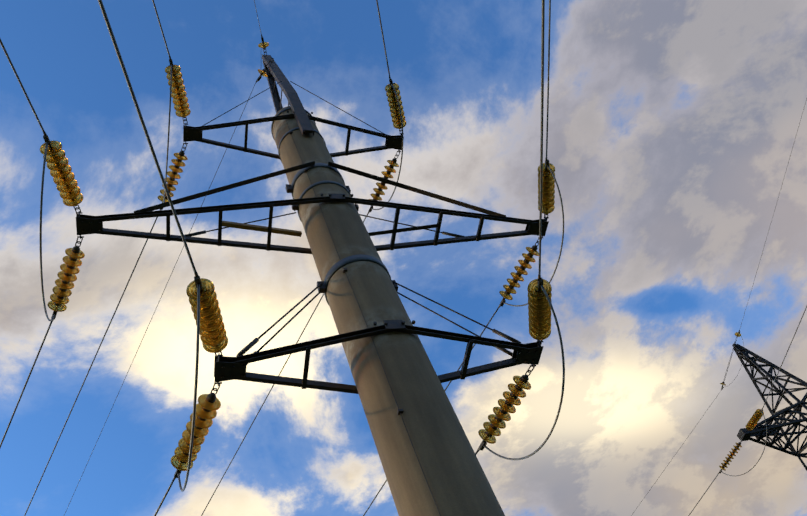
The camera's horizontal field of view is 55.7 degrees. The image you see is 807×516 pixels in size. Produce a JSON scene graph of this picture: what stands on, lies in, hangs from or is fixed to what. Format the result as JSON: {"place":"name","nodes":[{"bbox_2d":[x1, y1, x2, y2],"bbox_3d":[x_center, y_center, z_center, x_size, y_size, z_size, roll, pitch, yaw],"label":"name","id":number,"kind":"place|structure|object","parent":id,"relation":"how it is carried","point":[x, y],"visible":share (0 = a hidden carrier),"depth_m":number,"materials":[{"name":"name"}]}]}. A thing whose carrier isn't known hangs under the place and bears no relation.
{"place":"outdoors","nodes":[
{"label":"outdoors","id":0,"kind":"place"},
{"bbox_2d":[0,0,806,515],"label":"sky","id":1,"kind":"structure","parent":0,"point":[673,125],"materials":[{"name":"blue"}]},
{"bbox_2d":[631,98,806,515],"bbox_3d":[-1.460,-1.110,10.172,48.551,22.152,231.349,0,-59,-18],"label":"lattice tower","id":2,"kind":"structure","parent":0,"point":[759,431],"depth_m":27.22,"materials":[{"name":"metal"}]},
{"label":"ground","id":3,"kind":"structure","parent":0,"visible":0},
{"bbox_2d":[0,0,564,515],"bbox_3d":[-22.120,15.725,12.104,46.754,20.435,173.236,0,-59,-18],"label":"concrete pylon","id":4,"kind":"object","parent":3,"relation":"on","point":[430,462],"visible":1,"depth_m":9.09,"materials":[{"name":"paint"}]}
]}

